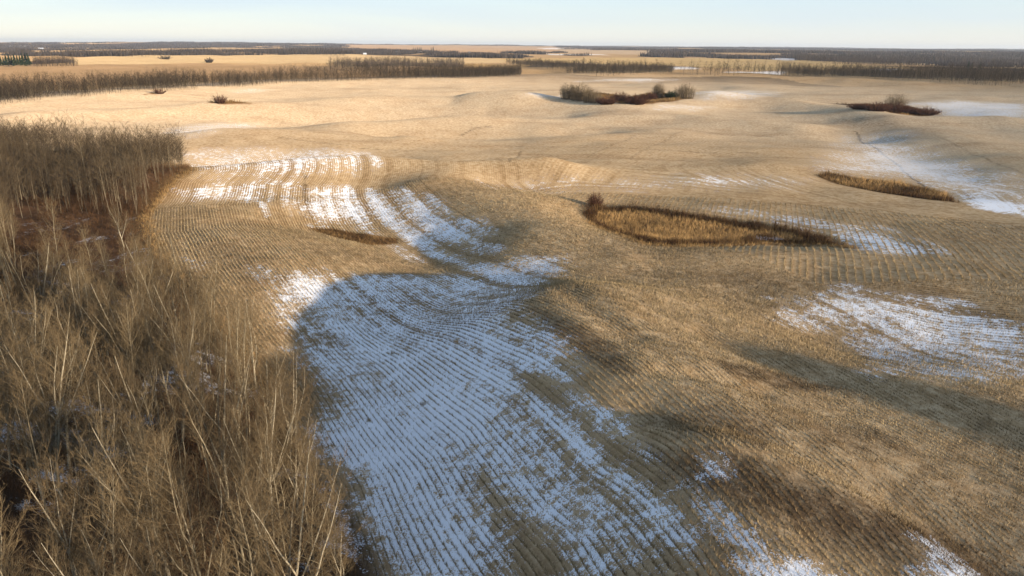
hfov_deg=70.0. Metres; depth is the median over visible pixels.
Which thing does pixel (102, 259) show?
poplar tree
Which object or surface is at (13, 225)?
poplar tree
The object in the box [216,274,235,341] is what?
poplar tree
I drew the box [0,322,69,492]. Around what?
poplar tree
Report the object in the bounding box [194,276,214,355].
poplar tree
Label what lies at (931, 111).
willow bush
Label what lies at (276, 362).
poplar tree
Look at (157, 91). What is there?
bush
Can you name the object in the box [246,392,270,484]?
poplar tree
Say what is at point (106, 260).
poplar tree
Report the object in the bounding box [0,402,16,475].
poplar tree
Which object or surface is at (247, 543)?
poplar tree
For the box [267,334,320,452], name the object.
poplar tree
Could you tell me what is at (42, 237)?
poplar tree
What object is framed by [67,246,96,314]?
poplar tree
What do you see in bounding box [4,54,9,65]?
spruce tree
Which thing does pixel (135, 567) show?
poplar tree
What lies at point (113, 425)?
poplar tree
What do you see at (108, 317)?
poplar tree
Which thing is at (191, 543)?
poplar tree
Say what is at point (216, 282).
poplar tree
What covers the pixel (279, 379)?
poplar tree
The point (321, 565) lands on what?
poplar tree
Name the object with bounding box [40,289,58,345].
poplar tree
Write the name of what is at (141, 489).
poplar tree
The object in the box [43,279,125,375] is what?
poplar tree
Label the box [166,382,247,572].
poplar tree
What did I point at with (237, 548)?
poplar tree
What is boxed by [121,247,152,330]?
poplar tree
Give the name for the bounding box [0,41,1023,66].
woods
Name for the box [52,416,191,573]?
poplar tree
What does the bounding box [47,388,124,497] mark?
poplar tree
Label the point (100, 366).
poplar tree
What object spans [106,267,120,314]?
poplar tree
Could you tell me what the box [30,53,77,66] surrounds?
wood
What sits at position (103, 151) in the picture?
poplar wood
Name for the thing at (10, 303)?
poplar tree
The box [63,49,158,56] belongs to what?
wood
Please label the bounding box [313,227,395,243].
slough reeds
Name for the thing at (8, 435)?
poplar tree
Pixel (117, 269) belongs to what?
poplar tree
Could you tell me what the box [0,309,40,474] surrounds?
poplar tree
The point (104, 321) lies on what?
poplar tree
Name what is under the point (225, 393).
poplar tree
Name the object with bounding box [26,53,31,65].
spruce tree
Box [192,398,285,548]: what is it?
poplar tree
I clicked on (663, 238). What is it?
slough reeds
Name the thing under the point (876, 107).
willow bush
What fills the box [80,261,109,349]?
poplar tree
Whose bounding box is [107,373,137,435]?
poplar tree
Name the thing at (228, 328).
poplar tree
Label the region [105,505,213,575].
poplar tree
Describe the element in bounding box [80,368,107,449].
poplar tree
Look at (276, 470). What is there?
poplar tree
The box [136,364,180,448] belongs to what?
poplar tree
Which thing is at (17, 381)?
poplar tree
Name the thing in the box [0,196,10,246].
poplar tree
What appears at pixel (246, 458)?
poplar tree
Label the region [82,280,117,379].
poplar tree
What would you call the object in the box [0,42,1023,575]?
ground
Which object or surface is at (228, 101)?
grass patch
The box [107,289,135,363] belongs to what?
poplar tree
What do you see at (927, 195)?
slough reeds
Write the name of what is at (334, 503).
poplar tree
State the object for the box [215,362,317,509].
poplar tree
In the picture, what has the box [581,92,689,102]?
thicket grass
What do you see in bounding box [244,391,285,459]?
poplar tree
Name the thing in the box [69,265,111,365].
poplar tree
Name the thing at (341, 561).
poplar tree
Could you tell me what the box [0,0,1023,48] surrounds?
sky
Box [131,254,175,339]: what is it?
poplar tree
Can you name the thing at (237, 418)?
poplar tree
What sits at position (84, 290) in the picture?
poplar tree
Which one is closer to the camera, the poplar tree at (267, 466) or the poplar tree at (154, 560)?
the poplar tree at (154, 560)
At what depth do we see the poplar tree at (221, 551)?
43.45 m
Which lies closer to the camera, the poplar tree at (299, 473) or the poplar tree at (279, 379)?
the poplar tree at (299, 473)
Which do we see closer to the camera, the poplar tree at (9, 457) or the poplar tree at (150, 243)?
the poplar tree at (9, 457)
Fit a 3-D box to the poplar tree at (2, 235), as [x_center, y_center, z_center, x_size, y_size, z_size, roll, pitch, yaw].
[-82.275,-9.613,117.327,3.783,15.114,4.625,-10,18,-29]
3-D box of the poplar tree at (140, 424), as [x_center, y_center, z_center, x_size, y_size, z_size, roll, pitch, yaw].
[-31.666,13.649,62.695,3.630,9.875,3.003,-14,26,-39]
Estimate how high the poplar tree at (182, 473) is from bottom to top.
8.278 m
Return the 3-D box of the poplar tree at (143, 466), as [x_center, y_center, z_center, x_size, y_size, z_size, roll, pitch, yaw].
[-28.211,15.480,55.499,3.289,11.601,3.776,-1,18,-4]
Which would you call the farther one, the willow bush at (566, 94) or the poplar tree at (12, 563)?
the willow bush at (566, 94)
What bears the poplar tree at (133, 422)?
on the ground at (742, 138)
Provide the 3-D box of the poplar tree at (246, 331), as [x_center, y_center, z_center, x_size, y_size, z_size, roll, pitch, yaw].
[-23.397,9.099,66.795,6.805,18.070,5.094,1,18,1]
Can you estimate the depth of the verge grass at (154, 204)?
144.16 m
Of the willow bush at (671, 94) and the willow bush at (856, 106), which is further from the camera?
the willow bush at (671, 94)
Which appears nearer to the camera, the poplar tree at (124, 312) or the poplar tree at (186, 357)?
the poplar tree at (186, 357)
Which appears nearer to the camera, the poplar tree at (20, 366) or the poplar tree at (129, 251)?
the poplar tree at (20, 366)
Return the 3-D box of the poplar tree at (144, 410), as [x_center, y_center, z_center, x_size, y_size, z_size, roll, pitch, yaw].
[-33.780,10.524,65.093,7.306,14.223,5.947,9,20,25]
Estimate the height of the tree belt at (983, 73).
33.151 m
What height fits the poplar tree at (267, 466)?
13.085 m
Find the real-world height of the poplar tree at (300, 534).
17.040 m
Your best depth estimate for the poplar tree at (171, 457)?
60.49 m
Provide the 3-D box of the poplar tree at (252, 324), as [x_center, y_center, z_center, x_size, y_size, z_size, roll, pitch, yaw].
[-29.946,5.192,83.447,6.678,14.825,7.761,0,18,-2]
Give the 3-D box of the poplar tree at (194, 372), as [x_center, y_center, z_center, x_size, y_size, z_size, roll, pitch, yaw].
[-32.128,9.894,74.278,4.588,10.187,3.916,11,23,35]
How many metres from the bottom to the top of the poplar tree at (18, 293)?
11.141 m
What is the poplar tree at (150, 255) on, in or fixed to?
on the ground at (742, 138)
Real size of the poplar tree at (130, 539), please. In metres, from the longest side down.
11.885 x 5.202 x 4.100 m
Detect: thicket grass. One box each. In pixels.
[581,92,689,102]
[836,102,941,115]
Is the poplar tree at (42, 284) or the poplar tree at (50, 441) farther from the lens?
the poplar tree at (42, 284)
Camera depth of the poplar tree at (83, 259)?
89.75 m
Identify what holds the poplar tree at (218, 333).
on the ground at (742, 138)
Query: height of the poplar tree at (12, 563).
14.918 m
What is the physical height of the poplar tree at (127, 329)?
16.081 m
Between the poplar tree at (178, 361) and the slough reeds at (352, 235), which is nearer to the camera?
the poplar tree at (178, 361)
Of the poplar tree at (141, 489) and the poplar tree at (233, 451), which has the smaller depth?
the poplar tree at (141, 489)
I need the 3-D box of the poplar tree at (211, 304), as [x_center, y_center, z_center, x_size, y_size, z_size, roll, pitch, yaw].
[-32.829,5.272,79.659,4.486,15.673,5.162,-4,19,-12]
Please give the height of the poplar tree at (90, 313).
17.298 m
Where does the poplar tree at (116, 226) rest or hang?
on the ground at (742, 138)
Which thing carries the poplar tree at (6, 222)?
on the ground at (742, 138)
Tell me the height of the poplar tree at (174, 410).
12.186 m
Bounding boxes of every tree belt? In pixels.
[0,61,521,103]
[505,56,674,76]
[677,55,1023,85]
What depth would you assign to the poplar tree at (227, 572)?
46.92 m
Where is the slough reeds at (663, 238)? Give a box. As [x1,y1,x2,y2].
[582,202,853,246]
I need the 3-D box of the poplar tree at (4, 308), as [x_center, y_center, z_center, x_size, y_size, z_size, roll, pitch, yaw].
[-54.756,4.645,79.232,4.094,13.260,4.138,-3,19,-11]
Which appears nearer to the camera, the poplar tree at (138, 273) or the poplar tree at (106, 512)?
the poplar tree at (106, 512)
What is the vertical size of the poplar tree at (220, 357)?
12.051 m
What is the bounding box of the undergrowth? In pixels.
[0,159,376,575]
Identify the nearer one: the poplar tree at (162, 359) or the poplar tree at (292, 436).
the poplar tree at (292, 436)
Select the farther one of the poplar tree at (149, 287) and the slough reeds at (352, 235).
the slough reeds at (352, 235)
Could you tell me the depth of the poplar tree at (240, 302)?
71.75 m
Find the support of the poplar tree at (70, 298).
on the ground at (742, 138)
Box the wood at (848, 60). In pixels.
[794,54,921,65]
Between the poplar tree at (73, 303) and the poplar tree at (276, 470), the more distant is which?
the poplar tree at (73, 303)
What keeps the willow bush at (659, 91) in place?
on the ground at (742, 138)
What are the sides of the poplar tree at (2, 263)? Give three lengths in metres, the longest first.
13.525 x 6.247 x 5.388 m
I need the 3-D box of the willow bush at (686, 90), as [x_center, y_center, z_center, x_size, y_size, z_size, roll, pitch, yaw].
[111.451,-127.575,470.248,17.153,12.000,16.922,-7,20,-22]
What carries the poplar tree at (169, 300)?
on the ground at (742, 138)
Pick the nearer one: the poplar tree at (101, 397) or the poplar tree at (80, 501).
the poplar tree at (80, 501)
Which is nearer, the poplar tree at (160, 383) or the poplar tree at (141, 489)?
the poplar tree at (141, 489)
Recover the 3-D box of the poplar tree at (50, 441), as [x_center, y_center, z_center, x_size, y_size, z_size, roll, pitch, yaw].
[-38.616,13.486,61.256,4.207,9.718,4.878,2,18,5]
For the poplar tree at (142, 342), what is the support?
on the ground at (742, 138)
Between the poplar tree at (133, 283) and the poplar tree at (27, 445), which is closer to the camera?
the poplar tree at (27, 445)
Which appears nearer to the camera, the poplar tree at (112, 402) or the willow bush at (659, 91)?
the poplar tree at (112, 402)
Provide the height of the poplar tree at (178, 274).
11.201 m
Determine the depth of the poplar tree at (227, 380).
71.97 m
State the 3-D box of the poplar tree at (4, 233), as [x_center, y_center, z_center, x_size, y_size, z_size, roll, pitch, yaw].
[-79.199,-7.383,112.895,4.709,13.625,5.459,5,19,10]
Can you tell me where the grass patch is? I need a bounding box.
[209,99,247,103]
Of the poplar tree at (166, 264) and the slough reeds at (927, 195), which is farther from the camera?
the slough reeds at (927, 195)
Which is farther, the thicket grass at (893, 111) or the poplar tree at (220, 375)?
the thicket grass at (893, 111)
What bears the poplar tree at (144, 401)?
on the ground at (742, 138)
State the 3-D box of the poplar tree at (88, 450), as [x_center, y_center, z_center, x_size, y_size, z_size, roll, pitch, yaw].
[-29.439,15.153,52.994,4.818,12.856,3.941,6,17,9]
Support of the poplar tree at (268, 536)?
on the ground at (742, 138)
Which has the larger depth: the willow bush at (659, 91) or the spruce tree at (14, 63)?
the spruce tree at (14, 63)
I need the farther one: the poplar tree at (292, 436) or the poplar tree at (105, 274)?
the poplar tree at (105, 274)
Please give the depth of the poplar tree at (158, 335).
77.15 m
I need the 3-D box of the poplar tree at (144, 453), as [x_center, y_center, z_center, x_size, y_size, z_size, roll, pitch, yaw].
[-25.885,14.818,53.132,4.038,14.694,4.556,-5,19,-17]
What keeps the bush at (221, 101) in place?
on the grass patch
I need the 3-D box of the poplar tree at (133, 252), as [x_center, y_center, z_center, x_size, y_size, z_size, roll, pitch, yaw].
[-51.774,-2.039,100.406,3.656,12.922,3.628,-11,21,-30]
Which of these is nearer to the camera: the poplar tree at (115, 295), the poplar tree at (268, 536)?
the poplar tree at (268, 536)
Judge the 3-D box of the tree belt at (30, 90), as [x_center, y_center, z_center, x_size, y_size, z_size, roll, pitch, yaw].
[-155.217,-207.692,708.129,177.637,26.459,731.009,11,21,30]
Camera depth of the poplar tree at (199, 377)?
70.11 m
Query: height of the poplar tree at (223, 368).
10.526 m
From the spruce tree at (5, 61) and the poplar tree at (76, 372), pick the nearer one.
the poplar tree at (76, 372)
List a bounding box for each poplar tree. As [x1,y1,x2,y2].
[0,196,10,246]
[0,200,14,256]
[0,204,13,269]
[0,210,20,278]
[0,214,15,283]
[0,228,13,286]
[0,230,10,292]
[0,233,23,288]
[0,265,50,358]
[0,277,63,413]
[0,278,27,342]
[0,294,103,499]
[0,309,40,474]
[0,314,97,468]
[0,321,63,450]
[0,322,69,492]
[0,323,32,423]
[0,334,47,441]
[0,335,46,452]
[0,348,38,467]
[0,352,35,483]
[0,363,70,526]
[0,375,36,453]
[0,393,64,498]
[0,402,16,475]
[0,431,128,575]
[0,482,50,575]
[0,505,55,575]
[1,244,47,351]
[4,209,20,265]
[6,206,20,245]
[6,232,76,337]
[6,271,33,340]
[10,403,73,495]
[24,507,123,575]
[29,508,79,575]
[30,442,128,571]
[32,221,72,319]
[35,189,86,322]
[37,274,56,333]
[37,321,67,432]
[38,255,103,388]
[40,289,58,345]
[41,310,73,391]
[42,286,63,333]
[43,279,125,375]
[46,322,103,456]
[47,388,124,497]
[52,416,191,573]
[53,231,111,326]
[54,363,141,516]
[56,266,87,350]
[59,530,156,575]
[61,308,101,385]
[62,265,122,367]
[62,401,182,575]
[62,417,128,555]
[62,423,92,496]
[66,220,102,286]
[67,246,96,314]
[67,258,117,354]
[68,247,94,333]
[68,453,137,574]
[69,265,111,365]
[71,135,90,189]
[72,268,148,412]
[79,290,129,366]
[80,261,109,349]
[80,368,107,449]
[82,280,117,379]
[84,336,115,434]
[84,364,129,462]
[87,230,130,309]
[87,335,121,429]
[87,370,118,449]
[88,342,170,468]
[92,393,151,528]
[93,280,123,383]
[94,236,124,310]
[96,255,117,302]
[97,428,173,575]
[100,276,175,413]
[102,291,152,423]
[102,559,139,575]
[104,503,171,575]
[105,309,159,390]
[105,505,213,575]
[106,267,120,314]
[107,202,130,247]
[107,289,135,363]
[107,354,159,457]
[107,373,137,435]
[107,544,167,575]
[110,282,131,331]
[110,338,148,434]
[112,237,136,289]
[113,289,151,370]
[116,222,182,331]
[116,422,184,569]
[118,311,157,421]
[119,251,162,349]
[119,393,158,470]
[120,262,159,352]
[120,419,165,546]
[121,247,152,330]
[121,255,147,329]
[123,229,142,278]
[123,406,179,563]
[124,241,147,306]
[124,396,158,465]
[126,411,200,575]
[126,460,166,567]
[127,377,182,493]
[127,534,180,575]
[129,292,156,388]
[130,267,212,409]
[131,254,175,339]
[132,293,153,363]
[133,253,175,380]
[134,458,252,575]
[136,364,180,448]
[138,221,168,287]
[140,304,178,405]
[142,235,158,280]
[145,303,216,442]
[146,302,178,382]
[146,349,179,422]
[146,556,176,575]
[147,346,208,458]
[150,324,168,391]
[155,205,194,313]
[155,236,163,277]
[156,241,177,298]
[156,242,173,286]
[156,253,188,319]
[156,379,192,490]
[158,422,189,510]
[159,485,197,575]
[163,279,176,344]
[164,374,187,456]
[164,443,194,540]
[166,267,206,325]
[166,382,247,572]
[168,270,201,339]
[168,322,281,502]
[170,253,213,308]
[171,288,189,354]
[171,344,228,466]
[173,344,212,421]
[175,450,220,560]
[179,345,212,436]
[180,264,232,334]
[181,287,204,363]
[183,377,219,487]
[186,297,215,404]
[187,309,218,371]
[188,268,224,396]
[192,289,229,390]
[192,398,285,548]
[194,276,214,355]
[196,241,228,367]
[197,532,237,575]
[198,413,227,488]
[199,447,247,575]
[201,311,253,392]
[202,466,277,575]
[206,323,234,423]
[206,392,270,518]
[206,476,279,575]
[207,340,232,420]
[210,340,238,419]
[211,284,257,443]
[211,346,244,415]
[211,540,238,575]
[213,283,276,387]
[214,289,287,456]
[214,292,250,410]
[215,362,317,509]
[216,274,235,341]
[219,410,254,527]
[220,417,255,501]
[221,281,257,397]
[221,419,376,575]
[224,339,264,437]
[226,433,274,573]
[229,358,291,424]
[238,416,296,554]
[240,496,287,574]
[241,339,294,431]
[243,338,268,414]
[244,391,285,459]
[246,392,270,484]
[246,544,279,575]
[249,442,312,575]
[262,394,280,470]
[264,390,329,512]
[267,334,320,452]
[268,443,298,519]
[286,431,320,509]
[286,433,314,542]
[299,428,315,501]
[299,440,343,575]
[303,516,333,574]
[309,549,330,575]
[315,492,347,562]
[316,470,348,542]
[316,519,358,575]
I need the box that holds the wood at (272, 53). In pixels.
[155,47,344,55]
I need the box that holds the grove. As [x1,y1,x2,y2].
[326,54,464,70]
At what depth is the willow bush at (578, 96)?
426.37 m
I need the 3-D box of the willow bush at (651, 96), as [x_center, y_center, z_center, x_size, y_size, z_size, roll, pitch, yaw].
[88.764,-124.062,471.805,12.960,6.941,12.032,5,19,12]
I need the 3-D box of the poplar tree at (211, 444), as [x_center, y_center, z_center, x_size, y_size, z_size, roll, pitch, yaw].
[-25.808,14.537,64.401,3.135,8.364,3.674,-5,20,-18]
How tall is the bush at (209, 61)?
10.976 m
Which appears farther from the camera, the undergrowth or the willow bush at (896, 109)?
the willow bush at (896, 109)
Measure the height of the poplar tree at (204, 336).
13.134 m
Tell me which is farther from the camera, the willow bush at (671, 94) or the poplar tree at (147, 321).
the willow bush at (671, 94)
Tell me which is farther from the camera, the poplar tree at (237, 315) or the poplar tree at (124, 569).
the poplar tree at (237, 315)
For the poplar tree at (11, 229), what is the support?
on the ground at (742, 138)
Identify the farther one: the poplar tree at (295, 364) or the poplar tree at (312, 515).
the poplar tree at (295, 364)
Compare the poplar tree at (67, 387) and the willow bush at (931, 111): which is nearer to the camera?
the poplar tree at (67, 387)
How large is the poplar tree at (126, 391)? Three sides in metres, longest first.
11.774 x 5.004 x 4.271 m
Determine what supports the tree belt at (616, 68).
on the ground at (742, 138)
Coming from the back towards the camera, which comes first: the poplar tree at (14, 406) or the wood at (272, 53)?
the wood at (272, 53)
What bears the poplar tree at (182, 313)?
on the ground at (742, 138)
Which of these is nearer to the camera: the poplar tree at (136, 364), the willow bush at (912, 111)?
the poplar tree at (136, 364)
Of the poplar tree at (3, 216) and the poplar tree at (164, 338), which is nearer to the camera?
the poplar tree at (164, 338)
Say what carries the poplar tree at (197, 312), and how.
on the ground at (742, 138)
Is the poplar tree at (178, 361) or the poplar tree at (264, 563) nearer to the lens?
the poplar tree at (264, 563)
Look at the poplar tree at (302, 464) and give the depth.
61.41 m
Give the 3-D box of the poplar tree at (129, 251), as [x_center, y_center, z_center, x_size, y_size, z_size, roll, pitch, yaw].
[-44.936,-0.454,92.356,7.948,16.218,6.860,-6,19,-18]
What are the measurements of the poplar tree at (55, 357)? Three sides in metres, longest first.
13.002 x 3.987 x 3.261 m
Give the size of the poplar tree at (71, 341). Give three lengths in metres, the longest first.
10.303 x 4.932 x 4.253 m
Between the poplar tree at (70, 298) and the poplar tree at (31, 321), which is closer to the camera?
the poplar tree at (31, 321)
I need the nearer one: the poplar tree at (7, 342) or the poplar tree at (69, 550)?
the poplar tree at (69, 550)
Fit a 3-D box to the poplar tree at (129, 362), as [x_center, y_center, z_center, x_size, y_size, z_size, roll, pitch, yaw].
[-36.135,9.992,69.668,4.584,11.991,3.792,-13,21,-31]
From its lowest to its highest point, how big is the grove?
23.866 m
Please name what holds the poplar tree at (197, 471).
on the ground at (742, 138)
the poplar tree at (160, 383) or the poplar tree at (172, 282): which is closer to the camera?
the poplar tree at (160, 383)
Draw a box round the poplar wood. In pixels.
[0,109,187,240]
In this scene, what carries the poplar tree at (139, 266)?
on the ground at (742, 138)
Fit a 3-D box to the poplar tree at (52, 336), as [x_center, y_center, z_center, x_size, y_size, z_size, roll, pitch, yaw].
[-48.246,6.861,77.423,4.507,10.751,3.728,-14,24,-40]
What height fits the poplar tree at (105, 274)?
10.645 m
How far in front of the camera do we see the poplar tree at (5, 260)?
109.31 m
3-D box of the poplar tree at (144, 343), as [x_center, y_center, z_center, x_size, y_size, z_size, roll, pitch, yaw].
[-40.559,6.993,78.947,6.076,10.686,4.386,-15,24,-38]
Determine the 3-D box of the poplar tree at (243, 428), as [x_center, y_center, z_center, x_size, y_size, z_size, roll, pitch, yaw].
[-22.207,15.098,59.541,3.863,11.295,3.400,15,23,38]
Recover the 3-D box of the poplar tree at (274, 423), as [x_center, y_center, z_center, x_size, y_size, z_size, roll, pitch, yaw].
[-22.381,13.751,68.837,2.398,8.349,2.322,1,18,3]
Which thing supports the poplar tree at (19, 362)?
on the ground at (742, 138)
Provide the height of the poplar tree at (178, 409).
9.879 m
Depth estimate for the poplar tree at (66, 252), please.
89.12 m
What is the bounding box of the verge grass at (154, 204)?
[135,168,861,396]
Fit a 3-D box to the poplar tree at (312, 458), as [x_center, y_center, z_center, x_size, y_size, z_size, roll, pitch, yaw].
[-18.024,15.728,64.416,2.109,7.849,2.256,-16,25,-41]
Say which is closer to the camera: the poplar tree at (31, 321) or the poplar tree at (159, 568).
the poplar tree at (159, 568)
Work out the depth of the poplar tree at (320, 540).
55.13 m
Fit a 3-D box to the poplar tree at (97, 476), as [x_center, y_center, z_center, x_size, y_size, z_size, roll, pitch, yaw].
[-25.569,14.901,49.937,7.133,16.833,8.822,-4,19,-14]
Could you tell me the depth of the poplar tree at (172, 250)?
97.70 m
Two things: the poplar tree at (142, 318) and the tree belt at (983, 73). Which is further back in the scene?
the tree belt at (983, 73)
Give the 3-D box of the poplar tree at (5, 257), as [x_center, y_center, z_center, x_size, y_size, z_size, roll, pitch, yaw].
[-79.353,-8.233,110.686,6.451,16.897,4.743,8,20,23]
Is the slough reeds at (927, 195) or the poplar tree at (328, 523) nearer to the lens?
the poplar tree at (328, 523)
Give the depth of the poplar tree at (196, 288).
94.17 m
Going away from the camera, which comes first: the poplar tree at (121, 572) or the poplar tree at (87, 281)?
the poplar tree at (121, 572)
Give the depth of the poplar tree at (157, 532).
48.60 m
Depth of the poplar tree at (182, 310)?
73.83 m
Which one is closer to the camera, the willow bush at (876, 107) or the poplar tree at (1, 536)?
the poplar tree at (1, 536)
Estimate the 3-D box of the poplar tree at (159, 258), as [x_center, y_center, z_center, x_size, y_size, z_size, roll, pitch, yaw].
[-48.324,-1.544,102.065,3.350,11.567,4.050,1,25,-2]
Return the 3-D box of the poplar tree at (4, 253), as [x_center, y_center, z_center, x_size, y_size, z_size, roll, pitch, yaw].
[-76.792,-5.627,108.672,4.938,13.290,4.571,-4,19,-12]
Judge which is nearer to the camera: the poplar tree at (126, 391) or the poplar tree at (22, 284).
the poplar tree at (126, 391)
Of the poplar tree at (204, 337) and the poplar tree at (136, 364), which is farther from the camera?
the poplar tree at (204, 337)
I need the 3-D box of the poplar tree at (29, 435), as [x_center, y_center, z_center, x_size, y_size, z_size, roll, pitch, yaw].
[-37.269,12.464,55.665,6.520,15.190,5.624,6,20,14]
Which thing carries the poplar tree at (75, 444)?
on the ground at (742, 138)
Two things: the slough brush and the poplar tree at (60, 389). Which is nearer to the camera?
the poplar tree at (60, 389)
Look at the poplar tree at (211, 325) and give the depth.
81.39 m
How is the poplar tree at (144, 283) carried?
on the ground at (742, 138)
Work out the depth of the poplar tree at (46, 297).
91.07 m
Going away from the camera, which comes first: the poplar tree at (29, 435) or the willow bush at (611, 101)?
the poplar tree at (29, 435)
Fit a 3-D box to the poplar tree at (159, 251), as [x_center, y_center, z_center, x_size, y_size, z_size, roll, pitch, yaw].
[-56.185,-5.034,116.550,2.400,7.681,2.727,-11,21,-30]
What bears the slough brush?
on the ground at (742, 138)
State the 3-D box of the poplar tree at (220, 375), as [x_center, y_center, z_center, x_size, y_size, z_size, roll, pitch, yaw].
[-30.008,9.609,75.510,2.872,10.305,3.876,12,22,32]
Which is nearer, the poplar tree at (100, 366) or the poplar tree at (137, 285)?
the poplar tree at (100, 366)
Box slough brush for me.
[581,200,836,240]
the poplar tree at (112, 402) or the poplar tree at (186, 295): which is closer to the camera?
the poplar tree at (112, 402)
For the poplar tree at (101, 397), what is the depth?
68.42 m
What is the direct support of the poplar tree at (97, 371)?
on the ground at (742, 138)
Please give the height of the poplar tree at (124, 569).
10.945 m
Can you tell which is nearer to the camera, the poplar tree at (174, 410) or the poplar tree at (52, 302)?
the poplar tree at (174, 410)
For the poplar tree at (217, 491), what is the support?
on the ground at (742, 138)
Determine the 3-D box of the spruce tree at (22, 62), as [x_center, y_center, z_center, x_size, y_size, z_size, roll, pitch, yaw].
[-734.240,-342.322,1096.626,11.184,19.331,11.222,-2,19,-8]
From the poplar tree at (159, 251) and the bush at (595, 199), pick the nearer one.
the poplar tree at (159, 251)
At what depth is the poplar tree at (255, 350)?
76.90 m
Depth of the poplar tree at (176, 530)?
52.29 m
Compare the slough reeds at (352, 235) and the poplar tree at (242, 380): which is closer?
the poplar tree at (242, 380)
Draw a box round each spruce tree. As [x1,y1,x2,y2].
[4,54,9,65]
[12,54,18,65]
[20,53,26,65]
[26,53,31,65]
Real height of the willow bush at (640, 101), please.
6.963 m
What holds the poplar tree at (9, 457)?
on the ground at (742, 138)
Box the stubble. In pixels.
[146,177,1023,575]
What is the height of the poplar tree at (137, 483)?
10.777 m
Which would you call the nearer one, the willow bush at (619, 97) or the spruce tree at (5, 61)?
the willow bush at (619, 97)
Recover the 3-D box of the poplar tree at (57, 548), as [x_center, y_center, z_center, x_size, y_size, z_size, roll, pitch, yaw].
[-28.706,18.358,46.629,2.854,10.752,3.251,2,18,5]
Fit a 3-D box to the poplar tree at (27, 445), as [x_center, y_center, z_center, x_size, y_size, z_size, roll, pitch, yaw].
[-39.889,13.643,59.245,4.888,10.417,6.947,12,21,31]
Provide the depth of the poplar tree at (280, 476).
61.01 m
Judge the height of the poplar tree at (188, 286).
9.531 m
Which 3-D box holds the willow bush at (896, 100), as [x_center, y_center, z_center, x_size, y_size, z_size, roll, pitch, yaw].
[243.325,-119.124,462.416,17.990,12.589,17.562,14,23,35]
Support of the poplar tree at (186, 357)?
on the ground at (742, 138)
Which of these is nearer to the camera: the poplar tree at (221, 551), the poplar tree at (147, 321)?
the poplar tree at (221, 551)
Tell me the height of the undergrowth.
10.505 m
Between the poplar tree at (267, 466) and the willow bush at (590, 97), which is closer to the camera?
the poplar tree at (267, 466)
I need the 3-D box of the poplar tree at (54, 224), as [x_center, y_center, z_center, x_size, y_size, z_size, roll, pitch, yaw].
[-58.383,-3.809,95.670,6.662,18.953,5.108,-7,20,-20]
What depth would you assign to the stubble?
83.41 m
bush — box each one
[153,88,166,93]
[205,57,214,62]
[211,94,226,103]
[560,82,578,99]
[569,81,594,100]
[582,88,602,102]
[586,191,603,206]
[595,96,617,104]
[611,91,632,101]
[621,93,649,104]
[642,91,657,99]
[652,82,664,98]
[664,91,678,98]
[674,83,695,98]
[846,103,874,109]
[862,101,893,111]
[879,101,911,112]
[883,91,907,106]
[899,106,923,114]
[910,106,941,115]
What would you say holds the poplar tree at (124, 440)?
on the ground at (742, 138)
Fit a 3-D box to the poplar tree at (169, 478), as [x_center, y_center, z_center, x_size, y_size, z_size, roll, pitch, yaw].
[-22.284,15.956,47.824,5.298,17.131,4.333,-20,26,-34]
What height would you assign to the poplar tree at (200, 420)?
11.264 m
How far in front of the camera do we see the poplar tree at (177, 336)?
69.13 m
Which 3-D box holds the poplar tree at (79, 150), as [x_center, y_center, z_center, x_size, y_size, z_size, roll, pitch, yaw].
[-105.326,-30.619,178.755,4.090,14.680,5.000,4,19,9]
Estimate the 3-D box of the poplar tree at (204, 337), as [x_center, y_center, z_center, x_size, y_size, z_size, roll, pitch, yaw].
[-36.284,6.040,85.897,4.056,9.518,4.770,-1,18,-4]
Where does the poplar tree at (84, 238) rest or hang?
on the ground at (742, 138)
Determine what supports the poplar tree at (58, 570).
on the ground at (742, 138)
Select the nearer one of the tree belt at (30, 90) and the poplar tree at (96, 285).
the poplar tree at (96, 285)
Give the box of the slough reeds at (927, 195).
[818,169,959,201]
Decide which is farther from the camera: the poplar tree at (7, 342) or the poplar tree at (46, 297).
the poplar tree at (46, 297)

